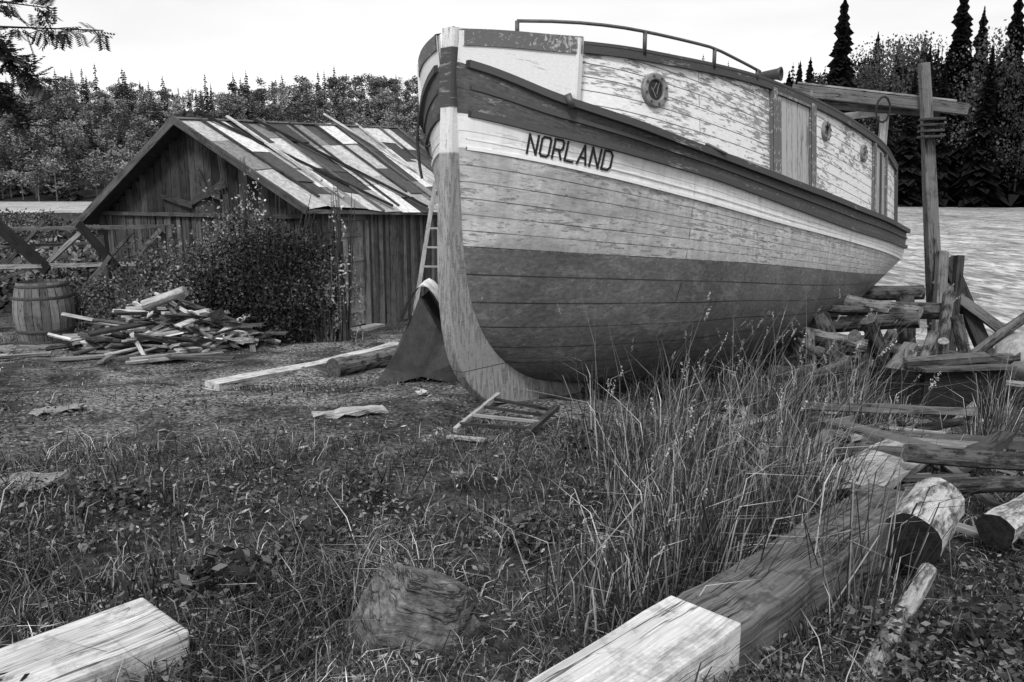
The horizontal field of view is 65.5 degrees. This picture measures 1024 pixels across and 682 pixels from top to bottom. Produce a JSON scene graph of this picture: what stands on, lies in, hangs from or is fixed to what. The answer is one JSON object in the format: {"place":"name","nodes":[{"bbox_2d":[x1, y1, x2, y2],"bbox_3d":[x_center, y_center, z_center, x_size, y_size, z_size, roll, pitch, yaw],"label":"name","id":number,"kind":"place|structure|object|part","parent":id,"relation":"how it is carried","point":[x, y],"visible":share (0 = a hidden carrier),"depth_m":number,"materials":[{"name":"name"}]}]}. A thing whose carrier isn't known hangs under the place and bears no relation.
{"place":"outdoors","nodes":[
{"label":"outdoors","id":0,"kind":"place"},
{"bbox_2d":[0,101,1023,681],"bbox_3d":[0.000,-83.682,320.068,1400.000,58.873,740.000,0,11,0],"label":"ground","id":1,"kind":"structure","parent":0,"point":[408,409],"depth_m":5.74,"materials":[{"name":"soil"}]},
{"bbox_2d":[0,471,69,491],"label":"ground board","id":2,"kind":"object","parent":1,"relation":"on","point":[52,477],"visible":0.58,"depth_m":5.08,"materials":[{"name":"grey wood"}]},
{"bbox_2d":[12,279,75,343],"bbox_3d":[-7.650,-0.471,13.036,0.900,1.020,0.892,0,11,0],"label":"wooden barrel","id":3,"kind":"object","parent":1,"relation":"on","point":[39,306],"visible":0.92,"depth_m":12.71,"materials":[{"name":"grey wood"}]},
{"bbox_2d":[0,208,103,311],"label":"background shrubs","id":4,"kind":"object","parent":1,"relation":"on","point":[76,253],"visible":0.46,"depth_m":22.81,"materials":[{"name":"grey plant"}]},
{"bbox_2d":[28,403,84,415],"bbox_3d":[-4.106,0.617,7.187,0.438,0.065,0.168,-3,11,-13],"label":"ground board","id":5,"kind":"object","parent":1,"relation":"on","point":[38,411],"visible":0.87,"depth_m":7.16,"materials":[{"name":"grey wood"}]},
{"bbox_2d":[0,0,114,143],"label":"rowan tree","id":6,"kind":"object","parent":1,"relation":"on","point":[11,68],"visible":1,"depth_m":7.10,"materials":[{"name":"black plant"}]},
{"bbox_2d":[0,219,174,318],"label":"pole rack","id":7,"kind":"object","parent":1,"relation":"on","point":[25,249],"visible":0.71,"depth_m":13.96,"materials":[{"name":"grey wood"}]},
{"bbox_2d":[0,598,189,681],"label":"squared timber","id":8,"kind":"object","parent":1,"relation":"on","point":[138,624],"visible":0.92,"depth_m":2.86,"materials":[{"name":"white wood"}]},
{"bbox_2d":[67,264,150,331],"bbox_3d":[-6.870,-0.661,13.469,2.008,1.235,1.007,0,11,0],"label":"shrub","id":9,"kind":"object","parent":1,"relation":"on","point":[106,286],"visible":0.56,"depth_m":13.52,"materials":[{"name":"grey plant"}]},
{"bbox_2d":[0,333,234,363],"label":"loose boards","id":10,"kind":"object","parent":1,"relation":"on","point":[169,355],"visible":0.81,"depth_m":10.99,"materials":[{"name":"grey wood"}]},
{"bbox_2d":[45,286,288,354],"bbox_3d":[-5.275,-0.295,12.324,3.633,1.154,2.293,0,11,0],"label":"scrap wood pile","id":11,"kind":"object","parent":1,"relation":"on","point":[157,318],"visible":0.98,"depth_m":12.01,"materials":[{"name":"grey wood"}]},
{"bbox_2d":[111,207,291,343],"bbox_3d":[-5.120,-1.063,13.118,2.880,2.243,1.367,0,11,0],"label":"shrub","id":12,"kind":"object","parent":1,"relation":"on","point":[166,271],"visible":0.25,"depth_m":12.90,"materials":[{"name":"grey plant"}]},
{"bbox_2d":[194,151,290,322],"bbox_3d":[-4.347,-1.528,12.925,1.679,3.145,0.696,0,11,0],"label":"shrub","id":13,"kind":"object","parent":1,"relation":"on","point":[246,207],"visible":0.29,"depth_m":12.85,"materials":[{"name":"grey plant"}]},
{"bbox_2d":[72,111,437,333],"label":"wooden shed","id":14,"kind":"structure","parent":1,"relation":"on","point":[172,162],"depth_m":15.02,"materials":[{"name":"grey wood"}]},
{"bbox_2d":[325,214,384,330],"bbox_3d":[-2.857,-1.219,14.478,0.320,2.170,1.302,5,12,27],"label":"door","id":15,"kind":"structure","parent":14,"relation":"in","point":[361,254],"depth_m":14.73,"materials":[{"name":"grey wood"}]},
{"bbox_2d":[192,191,337,345],"bbox_3d":[-3.935,-1.172,12.796,2.380,2.465,1.306,0,11,0],"label":"shrub","id":16,"kind":"object","parent":1,"relation":"on","point":[280,318],"visible":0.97,"depth_m":12.58,"materials":[{"name":"black plant"}]},
{"bbox_2d":[204,342,398,390],"bbox_3d":[-2.551,0.288,10.605,0.259,0.293,3.820,5,12,25],"label":"long plank","id":17,"kind":"object","parent":1,"relation":"on","point":[249,378],"visible":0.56,"depth_m":9.57,"materials":[{"name":"grey wood"}]},
{"bbox_2d":[304,248,349,341],"bbox_3d":[-3.039,-0.790,12.931,0.654,1.730,0.562,5,12,27],"label":"shrub","id":18,"kind":"object","parent":1,"relation":"on","point":[326,293],"visible":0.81,"depth_m":12.92,"materials":[{"name":"grey plant"}]},
{"bbox_2d":[320,180,363,341],"bbox_3d":[-2.807,-1.266,12.968,0.723,2.655,0.570,0,11,0],"label":"shrub","id":19,"kind":"object","parent":1,"relation":"on","point":[346,323],"visible":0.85,"depth_m":12.99,"materials":[{"name":"grey plant"}]},
{"bbox_2d":[311,405,388,418],"bbox_3d":[-1.448,0.629,7.112,0.669,0.053,0.200,-4,11,-22],"label":"ground board","id":20,"kind":"object","parent":1,"relation":"on","point":[342,411],"visible":1,"depth_m":7.08,"materials":[{"name":"grey wood"}]},
{"bbox_2d":[326,348,395,376],"bbox_3d":[-1.867,0.268,10.225,0.240,0.299,1.194,7,12,31],"label":"short log","id":21,"kind":"object","parent":1,"relation":"on","point":[345,365],"visible":0.77,"depth_m":9.97,"materials":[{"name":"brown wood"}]},
{"bbox_2d":[344,562,479,654],"bbox_3d":[-0.386,1.233,3.287,0.712,0.695,0.559,16,17,-3],"label":"rock","id":22,"kind":"object","parent":1,"relation":"on","point":[433,600],"visible":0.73,"depth_m":3.11,"materials":[{"name":"grey stone"}]},
{"bbox_2d":[376,278,458,383],"bbox_3d":[-0.930,-0.084,9.647,1.082,1.386,1.714,1,11,7],"label":"tarp covered skiff","id":23,"kind":"object","parent":1,"relation":"on","point":[420,350],"visible":0.58,"depth_m":8.94,"materials":[{"name":"fabric"}]},
{"bbox_2d":[415,389,427,394],"bbox_3d":[-0.899,0.516,7.953,0.121,0.061,0.115,-4,11,-21],"label":"ground board","id":24,"kind":"object","parent":1,"relation":"on","point":[421,391],"visible":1,"depth_m":7.92,"materials":[{"name":"white wood"}]},
{"bbox_2d":[412,181,437,314],"bbox_3d":[-1.174,-1.040,11.536,0.398,2.516,0.915,5,12,23],"label":"ladder","id":25,"kind":"object","parent":1,"relation":"on","point":[426,237],"visible":0.27,"depth_m":11.57,"materials":[{"name":"grey wood"}]},
{"bbox_2d":[450,468,468,478],"bbox_3d":[-0.347,0.874,5.253,0.127,0.058,0.105,0,11,0],"label":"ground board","id":26,"kind":"object","parent":1,"relation":"on","point":[462,473],"visible":0.92,"depth_m":5.23,"materials":[{"name":"grey wood"}]},
{"bbox_2d":[446,392,559,441],"bbox_3d":[-0.037,0.632,6.591,0.595,0.126,1.218,4,11,20],"label":"wooden frame","id":27,"kind":"object","parent":1,"relation":"on","point":[540,421],"visible":0.96,"depth_m":6.56,"materials":[{"name":"grey wood"}]},
{"bbox_2d":[0,284,1023,681],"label":"grass","id":28,"kind":"structure","parent":1,"relation":"on","point":[672,472],"depth_m":3.89,"materials":[{"name":"plant"}]},
{"bbox_2d":[0,0,1023,207],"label":"distant forest","id":29,"kind":"object","parent":1,"relation":"on","point":[979,147],"visible":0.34,"depth_m":226.65,"materials":[{"name":"plant"}]},
{"bbox_2d":[0,340,1023,681],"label":"wood chips","id":30,"kind":"object","parent":1,"relation":"on","point":[84,548],"visible":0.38,"depth_m":4.14,"materials":[{"name":"grey wood"}]},
{"bbox_2d":[0,376,1023,681],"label":"weeds","id":31,"kind":"object","parent":1,"relation":"on","point":[1000,608],"visible":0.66,"depth_m":3.68,"materials":[{"name":"grey plant"}]},
{"bbox_2d":[528,483,908,681],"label":"squared timber","id":32,"kind":"object","parent":1,"relation":"on","point":[665,640],"visible":0.73,"depth_m":3.10,"materials":[{"name":"grey wood"}]},
{"bbox_2d":[571,285,1023,401],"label":"boat cradle","id":33,"kind":"object","parent":1,"relation":"on","point":[879,300],"visible":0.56,"depth_m":9.43,"materials":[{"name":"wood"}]},
{"bbox_2d":[416,19,910,402],"bbox_3d":[2.422,-1.276,10.123,3.311,3.984,8.883,10,14,42],"label":"wooden fishing boat","id":34,"kind":"object","parent":33,"relation":"on","point":[652,197],"visible":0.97,"depth_m":7.21,"materials":[{"name":"paint"}]},
{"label":"side doors","id":35,"kind":"part","parent":34,"relation":"part of","materials":[{"name":"grey paint"}]},
{"bbox_2d":[692,395,1023,538],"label":"scrap board heap","id":36,"kind":"object","parent":1,"relation":"on","point":[1000,439],"visible":0.47,"depth_m":5.71,"materials":[{"name":"grey wood"}]},
{"bbox_2d":[900,476,1023,494],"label":"driftwood log","id":37,"kind":"object","parent":36,"relation":"on","point":[1014,484],"visible":0.54,"depth_m":4.62,"materials":[{"name":"grey wood"}]},
{"bbox_2d":[902,443,1023,470],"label":"driftwood log","id":38,"kind":"object","parent":36,"relation":"on","point":[958,457],"visible":0.98,"depth_m":4.89,"materials":[{"name":"grey wood"}]},
{"bbox_2d":[851,563,936,681],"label":"birch log","id":39,"kind":"object","parent":1,"relation":"on","point":[920,585],"visible":0.67,"depth_m":3.34,"materials":[{"name":"grey wood"}]},
{"bbox_2d":[792,62,1014,379],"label":"timber gallows","id":40,"kind":"object","parent":1,"relation":"on","point":[944,271],"visible":0.72,"depth_m":11.46,"materials":[{"name":"grey wood"}]},
{"bbox_2d":[885,477,964,568],"bbox_3d":[2.128,0.929,4.122,0.287,0.306,0.597,8,13,38],"label":"cut log","id":41,"kind":"object","parent":1,"relation":"on","point":[943,491],"visible":0.84,"depth_m":3.94,"materials":[{"name":"grey wood"}]},
{"bbox_2d":[869,364,1017,420],"bbox_3d":[4.463,0.506,8.340,1.085,0.633,0.817,-2,11,-8],"label":"plank bulkhead","id":42,"kind":"object","parent":1,"relation":"on","point":[957,375],"visible":0.71,"depth_m":8.02,"materials":[{"name":"grey wood"}]},
{"bbox_2d":[975,493,1023,548],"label":"cut log","id":43,"kind":"object","parent":1,"relation":"on","point":[1006,521],"visible":1,"depth_m":4.21,"materials":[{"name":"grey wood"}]},
{"bbox_2d":[993,331,1023,406],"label":"steel tank float","id":44,"kind":"object","parent":1,"relation":"on","point":[1016,346],"visible":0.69,"depth_m":9.06,"materials":[{"name":"metal"}]},
{"bbox_2d":[0,202,1023,350],"bbox_3d":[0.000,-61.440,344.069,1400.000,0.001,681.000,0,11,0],"label":"lake water","id":45,"kind":"structure","parent":0,"point":[988,242],"depth_m":40.13,"materials":[{"name":"grey liquid"}]},
{"bbox_2d":[0,0,1023,110],"label":"sky","id":46,"kind":"structure","parent":0,"point":[179,41],"materials":[{"name":"white"}]}
]}

